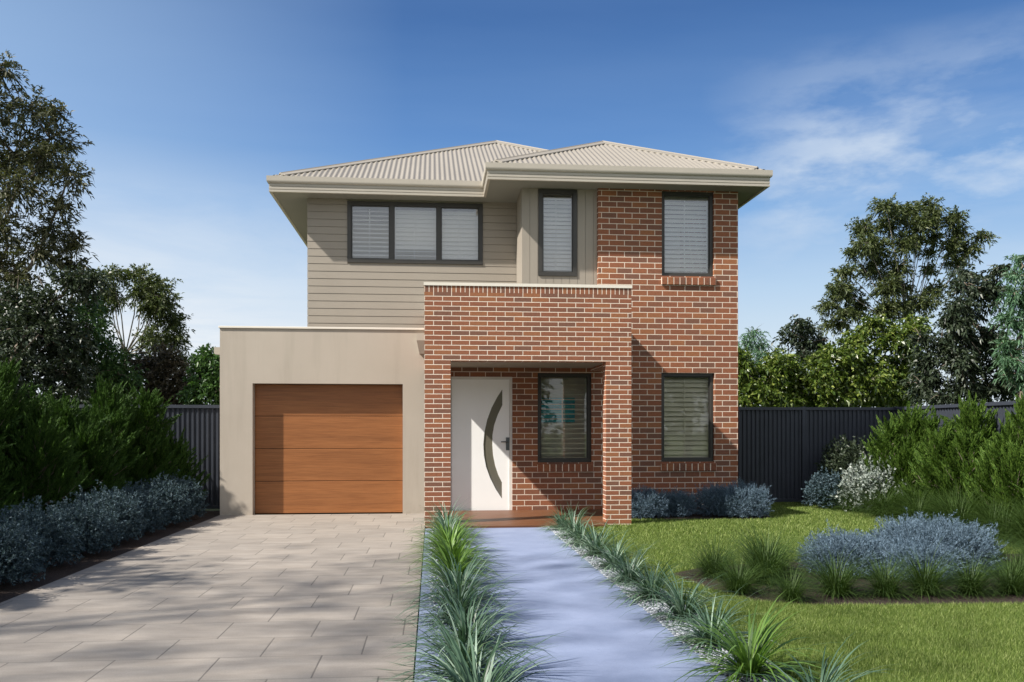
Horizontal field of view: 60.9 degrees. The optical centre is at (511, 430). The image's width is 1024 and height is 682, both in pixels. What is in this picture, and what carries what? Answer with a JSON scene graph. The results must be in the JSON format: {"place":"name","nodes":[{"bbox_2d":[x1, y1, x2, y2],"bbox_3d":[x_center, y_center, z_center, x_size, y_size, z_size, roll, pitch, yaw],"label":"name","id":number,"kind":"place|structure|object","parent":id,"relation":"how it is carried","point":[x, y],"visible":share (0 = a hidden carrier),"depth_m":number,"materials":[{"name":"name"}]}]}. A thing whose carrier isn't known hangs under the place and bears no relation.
{"place":"outdoors","nodes":[
{"label":"outdoors","id":0,"kind":"place"},
{"bbox_2d":[0,513,424,681],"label":"driveway","id":1,"kind":"structure","parent":0,"point":[268,598],"depth_m":6.80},
{"bbox_2d":[0,0,1023,406],"label":"sky","id":2,"kind":"structure","parent":0,"point":[186,108],"materials":[{"name":"blue"}]},
{"bbox_2d":[205,505,915,680],"bbox_3d":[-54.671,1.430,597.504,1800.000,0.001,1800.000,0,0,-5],"label":"ground","id":3,"kind":"structure","parent":0,"point":[370,513],"depth_m":14.96,"materials":[{"name":"concrete"}]},
{"bbox_2d":[0,50,99,310],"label":"gum tree","id":4,"kind":"object","parent":3,"relation":"on","point":[34,159],"visible":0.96,"depth_m":17.09,"materials":[{"name":"green plant"}]},
{"bbox_2d":[0,263,114,405],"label":"broadleaf tree","id":5,"kind":"object","parent":3,"relation":"on","point":[31,320],"visible":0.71,"depth_m":16.31,"materials":[{"name":"green plant"}]},
{"bbox_2d":[60,290,149,404],"bbox_3d":[-8.437,-0.754,17.770,2.034,4.523,2.045,0,0,-5],"label":"broadleaf tree","id":6,"kind":"object","parent":3,"relation":"on","point":[111,365],"visible":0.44,"depth_m":17.69,"materials":[{"name":"green plant"}]},
{"bbox_2d":[0,511,219,602],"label":"mulch bed","id":7,"kind":"object","parent":3,"relation":"on","point":[8,590],"depth_m":9.47,"materials":[{"name":"soil"}]},
{"bbox_2d":[0,436,26,519],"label":"conifer shrub","id":8,"kind":"object","parent":7,"relation":"on","point":[11,499],"visible":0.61,"depth_m":9.97,"materials":[{"name":"green plant"}]},
{"bbox_2d":[0,509,51,585],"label":"blue shrub","id":9,"kind":"object","parent":7,"relation":"on","point":[13,548],"visible":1,"depth_m":7.83,"materials":[{"name":"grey plant"}]},
{"bbox_2d":[0,495,85,567],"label":"blue shrub","id":10,"kind":"object","parent":7,"relation":"on","point":[51,533],"visible":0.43,"depth_m":8.77,"materials":[{"name":"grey plant"}]},
{"bbox_2d":[0,357,96,514],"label":"conifer shrub","id":11,"kind":"object","parent":7,"relation":"on","point":[43,459],"visible":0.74,"depth_m":10.90,"materials":[{"name":"green plant"}]},
{"bbox_2d":[32,492,130,555],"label":"blue shrub","id":12,"kind":"object","parent":7,"relation":"on","point":[90,541],"visible":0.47,"depth_m":9.65,"materials":[{"name":"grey plant"}]},
{"bbox_2d":[18,392,144,508],"bbox_3d":[-6.450,0.452,12.440,2.167,2.017,2.271,0,0,-5],"label":"conifer shrub","id":13,"kind":"object","parent":7,"relation":"on","point":[90,431],"visible":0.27,"depth_m":12.37,"materials":[{"name":"green plant"}]},
{"bbox_2d":[70,480,148,542],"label":"blue shrub","id":14,"kind":"object","parent":7,"relation":"on","point":[124,513],"visible":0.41,"depth_m":10.64,"materials":[{"name":"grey plant"}]},
{"bbox_2d":[78,374,177,491],"bbox_3d":[-6.339,0.280,13.756,1.988,2.361,1.910,0,0,28],"label":"conifer shrub","id":15,"kind":"object","parent":7,"relation":"on","point":[109,400],"visible":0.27,"depth_m":13.55,"materials":[{"name":"green plant"}]},
{"bbox_2d":[86,480,171,532],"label":"blue shrub","id":16,"kind":"object","parent":7,"relation":"on","point":[156,506],"visible":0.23,"depth_m":11.67,"materials":[{"name":"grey plant"}]},
{"bbox_2d":[128,473,197,525],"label":"blue shrub","id":17,"kind":"object","parent":7,"relation":"on","point":[171,497],"visible":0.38,"depth_m":12.58,"materials":[{"name":"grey plant"}]},
{"bbox_2d":[116,383,210,496],"bbox_3d":[-5.970,0.337,14.397,1.870,2.245,1.771,0,0,-5],"label":"conifer shrub","id":18,"kind":"object","parent":7,"relation":"on","point":[148,411],"visible":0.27,"depth_m":14.33,"materials":[{"name":"green plant"}]},
{"bbox_2d":[148,469,210,517],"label":"blue shrub","id":19,"kind":"object","parent":7,"relation":"on","point":[193,491],"visible":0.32,"depth_m":13.63,"materials":[{"name":"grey plant"}]},
{"bbox_2d":[61,404,219,508],"bbox_3d":[-6.372,0.485,15.318,2.964,1.890,0.080,0,0,-5],"label":"fence","id":20,"kind":"object","parent":3,"relation":"on","point":[201,424],"visible":0.13,"depth_m":15.40,"materials":[{"name":"metal"}]},
{"bbox_2d":[89,263,195,379],"bbox_3d":[-9.865,-1.496,23.159,3.103,6.010,1.931,0,0,-5],"label":"gum tree","id":21,"kind":"object","parent":3,"relation":"on","point":[155,299],"visible":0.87,"depth_m":23.07,"materials":[{"name":"green plant"}]},
{"bbox_2d":[119,338,190,404],"bbox_3d":[-7.727,-0.256,18.989,2.372,3.528,2.173,0,0,-5],"label":"broadleaf tree","id":22,"kind":"object","parent":3,"relation":"on","point":[163,365],"visible":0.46,"depth_m":18.72,"materials":[{"name":"green plant"}]},
{"bbox_2d":[175,342,219,404],"bbox_3d":[-5.988,-0.127,17.339,1.246,3.264,1.369,0,0,-39],"label":"broadleaf tree","id":23,"kind":"object","parent":3,"relation":"on","point":[203,384],"visible":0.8,"depth_m":17.13,"materials":[{"name":"green plant"}]},
{"bbox_2d":[214,140,772,527],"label":"house","id":24,"kind":"structure","parent":3,"relation":"on","point":[469,306],"depth_m":15.02,"materials":[{"name":"brick"}]},
{"bbox_2d":[255,384,402,513],"bbox_3d":[-3.079,0.310,14.702,2.460,2.180,0.038,0,0,-5],"label":"garage door","id":25,"kind":"structure","parent":24,"relation":"in","point":[320,448],"depth_m":14.68,"materials":[{"name":"wood"}]},
{"bbox_2d":[347,201,482,264],"bbox_3d":[-1.762,-3.589,15.931,2.451,1.111,0.191,0,0,-5],"label":"window","id":26,"kind":"structure","parent":24,"relation":"in","point":[436,239],"depth_m":15.95,"materials":[{"name":"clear glass"}]},
{"bbox_2d":[451,377,511,510],"bbox_3d":[-0.524,0.242,14.928,1.056,2.315,0.174,0,0,-5],"label":"front door","id":27,"kind":"structure","parent":24,"relation":"in","point":[481,407],"depth_m":14.91,"materials":[{"name":"white paint"}]},
{"bbox_2d":[538,189,576,276],"bbox_3d":[0.787,-3.419,15.151,0.670,1.502,0.172,0,0,-5],"label":"window","id":28,"kind":"structure","parent":24,"relation":"in","point":[545,257],"depth_m":15.19,"materials":[{"name":"black glass"}]},
{"bbox_2d":[541,398,574,421],"bbox_3d":[0.815,-0.360,15.563,0.620,0.440,0.024,0,0,-5],"label":"picture","id":29,"kind":"object","parent":24,"relation":"attached to","point":[557,407],"visible":0.64,"depth_m":15.55},
{"bbox_2d":[537,373,592,471],"bbox_3d":[0.908,-0.139,15.102,0.972,1.696,0.287,0,0,-5],"label":"window","id":30,"kind":"structure","parent":24,"relation":"in","point":[584,466],"depth_m":15.09,"materials":[{"name":"black glass"}]},
{"bbox_2d":[661,373,715,470],"bbox_3d":[3.070,-0.148,15.292,0.982,1.704,0.270,0,0,-5],"label":"window","id":31,"kind":"structure","parent":24,"relation":"in","point":[671,451],"depth_m":15.37,"materials":[{"name":"clear glass"}]},
{"bbox_2d":[661,191,715,284],"bbox_3d":[3.071,-3.354,15.290,0.966,1.640,0.267,0,0,-5],"label":"window","id":32,"kind":"structure","parent":24,"relation":"in","point":[674,196],"depth_m":15.37,"materials":[{"name":"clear glass"}]},
{"bbox_2d":[452,509,605,527],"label":"timber deck","id":33,"kind":"structure","parent":3,"relation":"on","point":[511,518],"depth_m":13.63,"materials":[{"name":"wood"}]},
{"bbox_2d":[552,529,795,681],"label":"pebble strip","id":34,"kind":"object","parent":3,"relation":"on","point":[771,679],"depth_m":5.59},
{"bbox_2d":[532,504,588,531],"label":"strap plant","id":35,"kind":"object","parent":34,"relation":"on","point":[557,521],"visible":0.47,"depth_m":12.16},
{"bbox_2d":[541,500,607,540],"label":"strap plant","id":36,"kind":"object","parent":34,"relation":"on","point":[571,522],"visible":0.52,"depth_m":11.38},
{"bbox_2d":[546,517,612,548],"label":"strap plant","id":37,"kind":"object","parent":34,"relation":"on","point":[577,531],"visible":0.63,"depth_m":10.49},
{"bbox_2d":[556,515,640,560],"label":"strap plant","id":38,"kind":"object","parent":34,"relation":"on","point":[598,542],"visible":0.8,"depth_m":9.64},
{"bbox_2d":[575,532,660,574],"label":"strap plant","id":39,"kind":"object","parent":34,"relation":"on","point":[608,557],"visible":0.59,"depth_m":8.80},
{"bbox_2d":[583,540,666,586],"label":"strap plant","id":40,"kind":"object","parent":34,"relation":"on","point":[626,572],"visible":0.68,"depth_m":7.97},
{"bbox_2d":[589,543,705,609],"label":"strap plant","id":41,"kind":"object","parent":34,"relation":"on","point":[643,592],"visible":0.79,"depth_m":7.12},
{"bbox_2d":[550,527,770,681],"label":"pebbles","id":42,"kind":"object","parent":34,"relation":"on","point":[652,612],"visible":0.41,"depth_m":6.64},
{"bbox_2d":[623,562,743,629],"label":"strap plant","id":43,"kind":"object","parent":34,"relation":"on","point":[677,608],"visible":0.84,"depth_m":6.43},
{"bbox_2d":[634,583,784,659],"bbox_3d":[1.304,1.192,5.682,0.947,0.408,1.009,0,0,-4],"label":"strap plant","id":44,"kind":"object","parent":34,"relation":"on","point":[698,636],"visible":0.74,"depth_m":5.67,"materials":[{"name":"plant"}]},
{"bbox_2d":[657,596,847,681],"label":"strap plant","id":45,"kind":"object","parent":34,"relation":"on","point":[750,660],"visible":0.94,"depth_m":4.94,"materials":[{"name":"plant"}]},
{"bbox_2d":[722,631,900,681],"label":"strap plant","id":46,"kind":"object","parent":34,"relation":"on","point":[824,676],"visible":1,"depth_m":4.28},
{"bbox_2d":[631,513,771,518],"bbox_3d":[2.993,1.404,14.428,2.610,0.001,1.490,0,0,-5],"label":"mulch bed","id":47,"kind":"object","parent":3,"relation":"on","point":[699,516],"visible":0.17,"depth_m":14.01,"materials":[{"name":"soil"}]},
{"bbox_2d":[631,484,671,518],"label":"cushion bush","id":48,"kind":"object","parent":47,"relation":"on","point":[643,502],"visible":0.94,"depth_m":13.84,"materials":[{"name":"plant"}]},
{"bbox_2d":[654,485,701,516],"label":"cushion bush","id":49,"kind":"object","parent":47,"relation":"on","point":[678,499],"visible":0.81,"depth_m":14.07,"materials":[{"name":"plant"}]},
{"bbox_2d":[693,480,735,515],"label":"cushion bush","id":50,"kind":"object","parent":47,"relation":"on","point":[706,501],"visible":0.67,"depth_m":14.18,"materials":[{"name":"plant"}]},
{"bbox_2d":[707,476,775,517],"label":"cushion bush","id":51,"kind":"object","parent":47,"relation":"on","point":[745,500],"visible":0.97,"depth_m":13.94,"materials":[{"name":"plant"}]},
{"bbox_2d":[738,326,774,366],"bbox_3d":[8.262,-1.095,30.552,2.023,5.200,2.031,0,0,21],"label":"broadleaf tree","id":52,"kind":"object","parent":3,"relation":"on","point":[758,349],"visible":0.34,"depth_m":30.35,"materials":[{"name":"green plant"}]},
{"bbox_2d":[738,345,817,406],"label":"laurel bush","id":53,"kind":"object","parent":3,"relation":"on","point":[766,383],"visible":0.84,"depth_m":27.84,"materials":[{"name":"green plant"}]},
{"bbox_2d":[771,314,835,379],"bbox_3d":[9.850,-1.216,29.680,2.090,5.443,1.946,0,0,34],"label":"broadleaf tree","id":54,"kind":"object","parent":3,"relation":"on","point":[804,341],"visible":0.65,"depth_m":29.49,"materials":[{"name":"green plant"}]},
{"bbox_2d":[584,501,1023,681],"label":"lawn grass","id":55,"kind":"structure","parent":3,"relation":"on","point":[958,642],"depth_m":6.38,"materials":[{"name":"plant"}]},
{"bbox_2d":[738,407,893,502],"bbox_3d":[5.661,0.485,16.921,3.712,1.890,0.080,0,0,-2],"label":"fence","id":56,"kind":"object","parent":3,"relation":"on","point":[780,450],"visible":0.45,"depth_m":16.91,"materials":[{"name":"metal"}]},
{"bbox_2d":[789,342,876,406],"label":"laurel bush","id":57,"kind":"object","parent":3,"relation":"on","point":[825,380],"visible":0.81,"depth_m":28.04,"materials":[{"name":"green plant"}]},
{"bbox_2d":[671,554,1023,605],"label":"mulch bed","id":58,"kind":"object","parent":3,"relation":"on","point":[1012,598],"visible":0.27,"depth_m":7.35,"materials":[{"name":"soil"}]},
{"bbox_2d":[665,527,750,582],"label":"grass tuft","id":59,"kind":"object","parent":58,"relation":"on","point":[707,567],"visible":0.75,"depth_m":8.28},
{"bbox_2d":[700,548,778,597],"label":"grass tuft","id":60,"kind":"object","parent":58,"relation":"on","point":[736,582],"visible":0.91,"depth_m":7.45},
{"bbox_2d":[691,516,828,593],"bbox_3d":[2.337,1.079,7.979,1.414,0.639,1.525,0,0,-13],"label":"grass tuft","id":61,"kind":"object","parent":58,"relation":"on","point":[763,557],"visible":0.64,"depth_m":7.92,"materials":[{"name":"plant"}]},
{"bbox_2d":[720,519,818,581],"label":"grass tuft","id":62,"kind":"object","parent":58,"relation":"on","point":[780,547],"visible":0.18,"depth_m":8.55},
{"bbox_2d":[748,565,833,605],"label":"grass tuft","id":63,"kind":"object","parent":58,"relation":"on","point":[788,593],"visible":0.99,"depth_m":7.13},
{"bbox_2d":[794,520,891,576],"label":"cushion bush","id":64,"kind":"object","parent":58,"relation":"on","point":[836,542],"visible":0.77,"depth_m":8.34,"materials":[{"name":"plant"}]},
{"bbox_2d":[781,543,907,603],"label":"grass tuft","id":65,"kind":"object","parent":58,"relation":"on","point":[834,585],"visible":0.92,"depth_m":7.33,"materials":[{"name":"plant"}]},
{"bbox_2d":[841,554,946,603],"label":"grass tuft","id":66,"kind":"object","parent":58,"relation":"on","point":[882,588],"visible":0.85,"depth_m":7.33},
{"bbox_2d":[873,535,964,582],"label":"cushion bush","id":67,"kind":"object","parent":58,"relation":"on","point":[920,545],"visible":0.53,"depth_m":8.04,"materials":[{"name":"plant"}]},
{"bbox_2d":[871,543,989,601],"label":"grass tuft","id":68,"kind":"object","parent":58,"relation":"on","point":[925,579],"visible":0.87,"depth_m":7.38,"materials":[{"name":"plant"}]},
{"bbox_2d":[860,508,1009,577],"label":"cushion bush","id":69,"kind":"object","parent":58,"relation":"on","point":[956,536],"visible":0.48,"depth_m":8.45,"materials":[{"name":"plant"}]},
{"bbox_2d":[929,548,1021,602],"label":"grass tuft","id":70,"kind":"object","parent":58,"relation":"on","point":[971,582],"visible":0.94,"depth_m":7.38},
{"bbox_2d":[952,548,1023,601],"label":"grass tuft","id":71,"kind":"object","parent":58,"relation":"on","point":[1017,584],"visible":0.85,"depth_m":7.42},
{"bbox_2d":[973,526,1019,562],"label":"grass tuft","id":72,"kind":"object","parent":58,"relation":"on","point":[1004,549],"visible":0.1,"depth_m":8.91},
{"bbox_2d":[970,545,1023,583],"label":"grass tuft","id":73,"kind":"object","parent":58,"relation":"on","point":[1016,564],"visible":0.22,"depth_m":7.96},
{"bbox_2d":[835,312,933,406],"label":"laurel bush","id":74,"kind":"object","parent":3,"relation":"on","point":[887,387],"visible":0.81,"depth_m":28.49,"materials":[{"name":"green plant"}]},
{"bbox_2d":[812,192,1000,405],"bbox_3d":[14.266,-3.566,31.400,7.112,10.159,2.390,0,0,-5],"label":"gum tree","id":75,"kind":"object","parent":3,"relation":"on","point":[870,246],"visible":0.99,"depth_m":31.23,"materials":[{"name":"green plant"}]},
{"bbox_2d":[893,401,1017,434],"bbox_3d":[7.796,0.485,11.870,0.080,1.890,10.289,0,0,-4],"label":"fence","id":76,"kind":"object","parent":3,"relation":"on","point":[948,410],"visible":0.21,"depth_m":14.85,"materials":[{"name":"metal"}]},
{"bbox_2d":[898,260,1016,405],"bbox_3d":[9.798,-1.089,18.814,2.932,5.202,1.747,0,0,-21],"label":"broadleaf tree","id":77,"kind":"object","parent":3,"relation":"on","point":[957,323],"visible":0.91,"depth_m":18.50,"materials":[{"name":"green plant"}]},
{"bbox_2d":[987,254,1023,399],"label":"willow tree","id":78,"kind":"object","parent":3,"relation":"on","point":[1013,300],"visible":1,"depth_m":17.85,"materials":[{"name":"green plant"}]},
{"label":"mulch bed","id":79,"kind":"structure","parent":3,"relation":"on","visible":0},
{"bbox_2d":[801,465,852,507],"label":"grey bush","id":80,"kind":"object","parent":79,"relation":"on","point":[819,486],"visible":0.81,"depth_m":15.46,"materials":[{"name":"blue plant"}]},
{"bbox_2d":[812,433,876,481],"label":"dark bush","id":81,"kind":"object","parent":79,"relation":"on","point":[845,457],"visible":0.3,"depth_m":16.17,"materials":[{"name":"green plant"}]},
{"bbox_2d":[817,475,879,513],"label":"grass tuft","id":82,"kind":"object","parent":79,"relation":"on","point":[849,505],"visible":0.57,"depth_m":14.90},
{"bbox_2d":[830,453,906,511],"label":"silver bush","id":83,"kind":"object","parent":79,"relation":"on","point":[861,474],"visible":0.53,"depth_m":14.83,"materials":[{"name":"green plant"}]},
{"bbox_2d":[845,480,905,518],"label":"grass tuft","id":84,"kind":"object","parent":79,"relation":"on","point":[881,506],"visible":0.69,"depth_m":13.95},
{"bbox_2d":[863,476,932,518],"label":"grass tuft","id":85,"kind":"object","parent":79,"relation":"on","point":[897,510],"visible":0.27,"depth_m":13.69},
{"bbox_2d":[853,400,947,500],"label":"conifer shrub","id":86,"kind":"object","parent":79,"relation":"on","point":[899,440],"visible":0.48,"depth_m":14.84,"materials":[{"name":"green plant"}]},
{"bbox_2d":[879,487,937,521],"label":"grass tuft","id":87,"kind":"object","parent":79,"relation":"on","point":[908,511],"visible":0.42,"depth_m":13.03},
{"bbox_2d":[871,482,945,520],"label":"grass tuft","id":88,"kind":"object","parent":79,"relation":"on","point":[908,501],"visible":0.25,"depth_m":13.37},
{"bbox_2d":[913,489,973,521],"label":"grass tuft","id":89,"kind":"object","parent":79,"relation":"on","point":[938,504],"visible":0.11,"depth_m":12.92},
{"bbox_2d":[906,480,982,521],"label":"grass tuft","id":90,"kind":"object","parent":79,"relation":"on","point":[960,507],"visible":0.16,"depth_m":12.39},
{"bbox_2d":[899,390,1001,502],"bbox_3d":[7.218,0.404,13.687,2.078,2.114,2.006,0,0,-5],"label":"conifer shrub","id":91,"kind":"object","parent":79,"relation":"on","point":[951,449],"visible":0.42,"depth_m":13.48,"materials":[{"name":"green plant"}]},
{"bbox_2d":[915,480,988,522],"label":"grass tuft","id":92,"kind":"object","parent":79,"relation":"on","point":[948,501],"visible":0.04,"depth_m":12.74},
{"bbox_2d":[911,485,1013,528],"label":"grass tuft","id":93,"kind":"object","parent":79,"relation":"on","point":[963,510],"visible":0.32,"depth_m":11.99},
{"bbox_2d":[949,498,1021,539],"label":"grass tuft","id":94,"kind":"object","parent":79,"relation":"on","point":[982,517],"visible":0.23,"depth_m":11.42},
{"bbox_2d":[954,487,1017,528],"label":"grass tuft","id":95,"kind":"object","parent":79,"relation":"on","point":[986,509],"visible":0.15,"depth_m":11.78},
{"bbox_2d":[960,393,1023,514],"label":"conifer shrub","id":96,"kind":"object","parent":79,"relation":"on","point":[1001,465],"visible":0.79,"depth_m":12.23,"materials":[{"name":"green plant"}]},
{"bbox_2d":[963,491,1020,543],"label":"grass tuft","id":97,"kind":"object","parent":79,"relation":"on","point":[1003,525],"visible":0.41,"depth_m":11.02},
{"bbox_2d":[975,495,1023,548],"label":"grass tuft","id":98,"kind":"object","parent":79,"relation":"on","point":[1018,526],"visible":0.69,"depth_m":10.52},
{"bbox_2d":[989,492,1023,543],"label":"grass tuft","id":99,"kind":"object","parent":79,"relation":"on","point":[1013,516],"visible":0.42,"depth_m":10.82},
{"bbox_2d":[1009,444,1023,507],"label":"conifer shrub","id":100,"kind":"object","parent":79,"relation":"on","point":[1022,459],"visible":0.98,"depth_m":11.26,"materials":[{"name":"green plant"}]},
{"bbox_2d":[414,527,727,681],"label":"path","id":101,"kind":"structure","parent":0,"point":[604,643],"depth_m":6.32,"materials":[{"name":"blue concrete"}]},
{"bbox_2d":[407,501,488,540],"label":"strap plant","id":102,"kind":"object","parent":101,"relation":"on","point":[446,522],"visible":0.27,"depth_m":11.30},
{"bbox_2d":[412,497,484,532],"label":"strap plant","id":103,"kind":"object","parent":101,"relation":"on","point":[448,514],"visible":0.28,"depth_m":12.12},
{"bbox_2d":[415,506,482,545],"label":"strap plant","id":104,"kind":"object","parent":101,"relation":"on","point":[447,526],"visible":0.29,"depth_m":10.73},
{"bbox_2d":[410,511,490,556],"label":"strap plant","id":105,"kind":"object","parent":101,"relation":"on","point":[441,528],"visible":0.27,"depth_m":10.03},
{"bbox_2d":[398,538,505,592],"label":"strap plant","id":106,"kind":"object","parent":101,"relation":"on","point":[463,563],"visible":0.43,"depth_m":7.86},
{"bbox_2d":[398,516,505,569],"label":"strap plant","id":107,"kind":"object","parent":101,"relation":"on","point":[459,537],"visible":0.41,"depth_m":9.33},
{"bbox_2d":[386,545,519,608],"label":"strap plant","id":108,"kind":"object","parent":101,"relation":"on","point":[459,581],"visible":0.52,"depth_m":7.17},
{"bbox_2d":[395,522,511,577],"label":"strap plant","id":109,"kind":"object","parent":101,"relation":"on","point":[446,548],"visible":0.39,"depth_m":8.56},
{"bbox_2d":[382,556,537,634],"bbox_3d":[-0.402,1.143,6.359,1.152,0.506,1.153,0,0,25],"label":"strap plant","id":110,"kind":"object","parent":101,"relation":"on","point":[465,603],"visible":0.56,"depth_m":6.38,"materials":[{"name":"plant"}]},
{"bbox_2d":[385,572,539,666],"bbox_3d":[-0.305,1.169,5.626,1.051,0.453,1.120,0,0,8],"label":"strap plant","id":111,"kind":"object","parent":101,"relation":"on","point":[457,616],"visible":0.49,"depth_m":5.68,"materials":[{"name":"plant"}]},
{"bbox_2d":[364,605,568,681],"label":"strap plant","id":112,"kind":"object","parent":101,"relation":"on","point":[462,676],"visible":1,"depth_m":4.32,"materials":[{"name":"plant"}]},
{"bbox_2d":[374,589,571,681],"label":"strap plant","id":113,"kind":"object","parent":101,"relation":"on","point":[484,658],"visible":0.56,"depth_m":4.92,"materials":[{"name":"plant"}]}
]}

